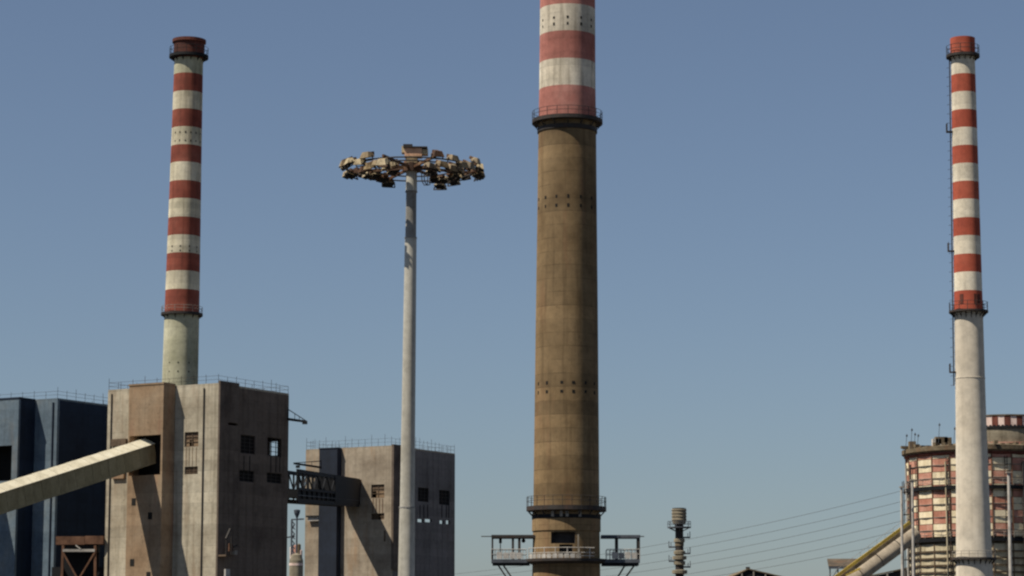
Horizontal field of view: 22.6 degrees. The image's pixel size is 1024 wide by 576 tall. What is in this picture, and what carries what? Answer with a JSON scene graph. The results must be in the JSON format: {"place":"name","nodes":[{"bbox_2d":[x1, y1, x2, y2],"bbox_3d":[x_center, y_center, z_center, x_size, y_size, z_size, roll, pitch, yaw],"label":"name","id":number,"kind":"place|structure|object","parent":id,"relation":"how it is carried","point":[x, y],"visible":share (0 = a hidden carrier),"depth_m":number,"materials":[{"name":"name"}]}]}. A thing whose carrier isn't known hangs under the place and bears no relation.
{"place":"outdoors","nodes":[
{"label":"outdoors","id":0,"kind":"place"},
{"bbox_2d":[0,391,107,575],"bbox_3d":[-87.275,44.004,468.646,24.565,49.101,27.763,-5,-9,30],"label":"coal tower","id":1,"kind":"structure","parent":0,"point":[37,435],"depth_m":457.70,"materials":[{"name":"blue metal"}]},
{"bbox_2d":[104,374,288,575],"bbox_3d":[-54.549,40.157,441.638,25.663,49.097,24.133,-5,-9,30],"label":"coal tower","id":2,"kind":"structure","parent":0,"point":[206,494],"depth_m":434.17,"materials":[{"name":"concrete"}]},
{"bbox_2d":[0,438,155,514],"bbox_3d":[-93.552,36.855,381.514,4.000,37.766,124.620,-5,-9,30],"label":"conveyor gallery","id":3,"kind":"object","parent":2,"relation":"attached to","point":[36,487],"visible":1,"depth_m":417.61,"materials":[{"name":"beige concrete"}]},
{"bbox_2d":[185,466,197,473],"bbox_3d":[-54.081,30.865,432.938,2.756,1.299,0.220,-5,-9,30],"label":"window","id":4,"kind":"structure","parent":2,"relation":"in","point":[188,470],"depth_m":433.01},
{"bbox_2d":[185,432,198,446],"bbox_3d":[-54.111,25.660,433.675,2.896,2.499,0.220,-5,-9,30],"label":"window","id":5,"kind":"structure","parent":2,"relation":"in","point":[189,436],"depth_m":433.86,"materials":[{"name":"brown glass"}]},
{"bbox_2d":[239,470,252,481],"bbox_3d":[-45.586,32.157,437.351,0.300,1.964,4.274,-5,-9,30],"label":"window","id":6,"kind":"structure","parent":2,"relation":"in","point":[246,476],"depth_m":437.53,"materials":[{"name":"glass"}]},
{"bbox_2d":[241,435,254,453],"bbox_3d":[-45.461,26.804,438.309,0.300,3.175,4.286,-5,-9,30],"label":"window","id":7,"kind":"structure","parent":2,"relation":"in","point":[247,447],"depth_m":438.65,"materials":[{"name":"glass"}]},
{"bbox_2d":[267,472,280,483],"bbox_3d":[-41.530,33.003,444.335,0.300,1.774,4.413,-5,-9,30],"label":"window","id":8,"kind":"structure","parent":2,"relation":"in","point":[271,477],"depth_m":444.69,"materials":[{"name":"glass"}]},
{"bbox_2d":[267,437,280,456],"bbox_3d":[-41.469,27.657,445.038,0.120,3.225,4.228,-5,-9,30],"label":"window","id":9,"kind":"structure","parent":2,"relation":"in","point":[275,447],"depth_m":445.56,"materials":[{"name":"glass"}]},
{"bbox_2d":[287,408,306,423],"bbox_3d":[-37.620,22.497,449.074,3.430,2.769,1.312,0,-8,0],"label":"wall jib","id":10,"kind":"object","parent":2,"relation":"attached to","point":[303,421],"depth_m":448.61,"materials":[{"name":"metal"}]},
{"bbox_2d":[304,436,454,575],"bbox_3d":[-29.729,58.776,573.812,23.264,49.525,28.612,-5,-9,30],"label":"coal tower","id":11,"kind":"structure","parent":0,"point":[362,539],"depth_m":564.76,"materials":[{"name":"concrete"}]},
{"bbox_2d":[293,460,321,468],"bbox_3d":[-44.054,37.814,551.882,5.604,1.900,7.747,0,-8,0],"label":"wall jib","id":12,"kind":"object","parent":11,"relation":"attached to","point":[297,464],"depth_m":552.22,"materials":[{"name":"metal"}]},
{"bbox_2d":[288,469,360,506],"bbox_3d":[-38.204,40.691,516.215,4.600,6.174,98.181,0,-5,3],"label":"truss bridge","id":13,"kind":"structure","parent":11,"relation":"attached to","point":[326,489],"depth_m":508.31,"materials":[{"name":"metal"}]},
{"bbox_2d":[372,484,383,497],"bbox_3d":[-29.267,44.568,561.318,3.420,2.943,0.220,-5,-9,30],"label":"window","id":14,"kind":"structure","parent":11,"relation":"in","point":[379,489],"depth_m":561.25,"materials":[{"name":"brown glass"}]},
{"bbox_2d":[372,513,383,519],"bbox_3d":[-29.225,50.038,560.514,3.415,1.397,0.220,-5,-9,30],"label":"window","id":15,"kind":"structure","parent":11,"relation":"in","point":[375,516],"depth_m":560.63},
{"bbox_2d":[418,487,427,501],"bbox_3d":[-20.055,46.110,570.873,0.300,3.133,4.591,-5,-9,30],"label":"window","id":16,"kind":"structure","parent":11,"relation":"in","point":[422,492],"depth_m":571.27,"materials":[{"name":"glass"}]},
{"bbox_2d":[439,490,448,504],"bbox_3d":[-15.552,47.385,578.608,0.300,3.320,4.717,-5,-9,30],"label":"window","id":17,"kind":"structure","parent":11,"relation":"in","point":[443,494],"depth_m":578.78,"materials":[{"name":"glass"}]},
{"bbox_2d":[0,0,1023,575],"label":"sky","id":18,"kind":"structure","parent":0,"point":[774,266],"materials":[{"name":"blue"}]},
{"bbox_2d":[871,568,906,575],"bbox_3d":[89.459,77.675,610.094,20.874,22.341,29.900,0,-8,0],"label":"shed","id":19,"kind":"structure","parent":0,"point":[897,572],"depth_m":596.91,"materials":[{"name":"metal"}]},
{"bbox_2d":[902,481,911,575],"bbox_3d":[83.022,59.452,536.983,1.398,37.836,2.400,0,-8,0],"label":"stair tower","id":20,"kind":"structure","parent":0,"point":[908,514],"depth_m":537.89,"materials":[{"name":"metal"}]},
{"label":"ground","id":21,"kind":"structure","parent":0,"visible":0},
{"bbox_2d":[52,536,104,575],"bbox_3d":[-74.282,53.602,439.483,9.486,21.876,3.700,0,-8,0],"label":"transfer frame","id":22,"kind":"object","parent":21,"relation":"on","point":[79,564],"visible":1,"depth_m":439.50,"materials":[{"name":"brown metal"}]},
{"bbox_2d":[161,36,208,385],"bbox_3d":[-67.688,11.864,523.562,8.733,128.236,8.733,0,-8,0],"label":"chimney","id":23,"kind":"object","parent":21,"relation":"on","point":[182,315],"visible":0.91,"depth_m":524.67,"materials":[{"name":"concrete"}]},
{"bbox_2d":[287,509,303,556],"bbox_3d":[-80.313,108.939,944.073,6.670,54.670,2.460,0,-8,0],"label":"flare stack","id":24,"kind":"object","parent":21,"relation":"on","point":[296,513],"visible":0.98,"depth_m":946.67,"materials":[{"name":"grey metal"}]},
{"bbox_2d":[289,553,302,575],"bbox_3d":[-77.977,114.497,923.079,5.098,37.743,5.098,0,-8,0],"label":"storage tank","id":25,"kind":"object","parent":21,"relation":"on","point":[296,564],"visible":1,"depth_m":923.12,"materials":[{"name":"grey metal"}]},
{"bbox_2d":[290,544,301,554],"bbox_3d":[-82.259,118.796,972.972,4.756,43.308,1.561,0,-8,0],"label":"process unit","id":26,"kind":"object","parent":21,"relation":"on","point":[299,550],"visible":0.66,"depth_m":975.07,"materials":[{"name":"grey metal"}]},
{"bbox_2d":[339,144,484,575],"bbox_3d":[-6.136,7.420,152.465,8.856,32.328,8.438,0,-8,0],"label":"mast","id":27,"kind":"object","parent":21,"relation":"on","point":[411,166],"visible":1,"depth_m":152.76,"materials":[{"name":"metal"}]},
{"bbox_2d":[526,0,605,575],"bbox_3d":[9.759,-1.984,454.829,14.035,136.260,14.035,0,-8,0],"label":"chimney","id":28,"kind":"object","parent":21,"relation":"on","point":[566,509],"visible":1,"depth_m":449.99,"materials":[{"name":"brown concrete"}]},
{"bbox_2d":[481,534,643,575],"bbox_3d":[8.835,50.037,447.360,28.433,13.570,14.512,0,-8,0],"label":"service gallery","id":29,"kind":"object","parent":28,"relation":"attached to","point":[632,559],"visible":0.98,"depth_m":445.64,"materials":[{"name":"grey metal"}]},
{"bbox_2d":[667,508,690,575],"bbox_3d":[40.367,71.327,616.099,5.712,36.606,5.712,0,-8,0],"label":"vent stack","id":30,"kind":"object","parent":21,"relation":"on","point":[679,516],"visible":1,"depth_m":616.54,"materials":[{"name":"metal"}]},
{"bbox_2d":[729,567,778,575],"bbox_3d":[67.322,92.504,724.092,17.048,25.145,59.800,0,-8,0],"label":"shed","id":31,"kind":"structure","parent":21,"relation":"on","point":[747,571],"depth_m":696.37,"materials":[{"name":"metal"}]},
{"bbox_2d":[827,559,855,575],"bbox_3d":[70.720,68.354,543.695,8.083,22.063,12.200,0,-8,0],"label":"canopy","id":32,"kind":"object","parent":21,"relation":"on","point":[835,563],"visible":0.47,"depth_m":543.15,"materials":[{"name":"grey metal"}]},
{"bbox_2d":[828,516,920,575],"bbox_3d":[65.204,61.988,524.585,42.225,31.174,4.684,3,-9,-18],"label":"pipe conveyor","id":33,"kind":"object","parent":21,"relation":"on","point":[878,556],"visible":0.9,"depth_m":529.27,"materials":[{"name":"beige metal"}]},
{"bbox_2d":[899,486,903,575],"bbox_3d":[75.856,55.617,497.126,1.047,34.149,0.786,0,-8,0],"label":"steel pole","id":34,"kind":"object","parent":21,"relation":"on","point":[901,516],"visible":1,"depth_m":498.17,"materials":[{"name":"metal"}]},
{"bbox_2d":[910,479,914,575],"bbox_3d":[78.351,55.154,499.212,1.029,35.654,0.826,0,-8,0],"label":"steel pole","id":35,"kind":"object","parent":21,"relation":"on","point":[912,518],"visible":1,"depth_m":500.21,"materials":[{"name":"metal"}]},
{"bbox_2d":[900,423,1023,575],"bbox_3d":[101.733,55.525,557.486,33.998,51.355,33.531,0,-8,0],"label":"gas tank","id":36,"kind":"object","parent":21,"relation":"on","point":[930,470],"visible":0.77,"depth_m":546.21,"materials":[{"name":"brown metal"}]},
{"bbox_2d":[946,36,996,575],"bbox_3d":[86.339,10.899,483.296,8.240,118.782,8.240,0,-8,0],"label":"chimney","id":37,"kind":"object","parent":21,"relation":"on","point":[974,554],"visible":1,"depth_m":481.76,"materials":[{"name":"white paint"}]},
{"bbox_2d":[986,414,1023,443],"bbox_3d":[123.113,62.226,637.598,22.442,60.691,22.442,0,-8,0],"label":"gas tank","id":38,"kind":"object","parent":21,"relation":"on","point":[1005,428],"visible":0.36,"depth_m":631.71,"materials":[{"name":"red paint"}]},
{"bbox_2d":[1006,472,1011,575],"bbox_3d":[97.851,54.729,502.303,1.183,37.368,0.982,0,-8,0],"label":"steel pole","id":39,"kind":"object","parent":21,"relation":"on","point":[1009,526],"visible":1,"depth_m":503.19,"materials":[{"name":"metal"}]},
{"bbox_3d":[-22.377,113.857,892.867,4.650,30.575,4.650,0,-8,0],"label":"pylon","id":40,"kind":"object","parent":21,"relation":"on","visible":0},
{"bbox_2d":[458,490,903,573],"bbox_3d":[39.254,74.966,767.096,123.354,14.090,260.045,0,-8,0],"label":"power line","id":41,"kind":"object","parent":40,"relation":"attached to","point":[722,532],"visible":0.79,"depth_m":711.29,"materials":[{"name":"grey metal"}]},
{"bbox_3d":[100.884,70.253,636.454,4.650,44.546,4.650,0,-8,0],"label":"pylon","id":42,"kind":"object","parent":21,"relation":"on","visible":0},
{"bbox_2d":[486,500,904,575],"bbox_3d":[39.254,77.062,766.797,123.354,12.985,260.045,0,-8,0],"label":"power line","id":43,"kind":"object","parent":42,"relation":"attached to","point":[736,538],"visible":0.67,"depth_m":705.03,"materials":[{"name":"grey metal"}]},
{"bbox_2d":[603,511,897,569],"bbox_3d":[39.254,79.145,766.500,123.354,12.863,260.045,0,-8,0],"label":"power line","id":44,"kind":"object","parent":42,"relation":"attached to","point":[759,543],"visible":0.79,"depth_m":702.59,"materials":[{"name":"grey metal"}]},
{"bbox_2d":[612,521,899,575],"bbox_3d":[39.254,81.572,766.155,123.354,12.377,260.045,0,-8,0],"label":"power line","id":45,"kind":"object","parent":42,"relation":"attached to","point":[767,550],"visible":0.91,"depth_m":699.28,"materials":[{"name":"grey metal"}]},
{"bbox_2d":[684,532,891,574],"bbox_3d":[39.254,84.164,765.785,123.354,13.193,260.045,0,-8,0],"label":"power line","id":46,"kind":"object","parent":42,"relation":"attached to","point":[790,555],"visible":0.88,"depth_m":690.96,"materials":[{"name":"grey metal"}]},
{"bbox_2d":[718,547,870,575],"bbox_3d":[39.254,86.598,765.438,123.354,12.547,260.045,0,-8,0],"label":"power line","id":47,"kind":"object","parent":42,"relation":"attached to","point":[799,561],"visible":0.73,"depth_m":686.16,"materials":[{"name":"grey metal"}]}
]}

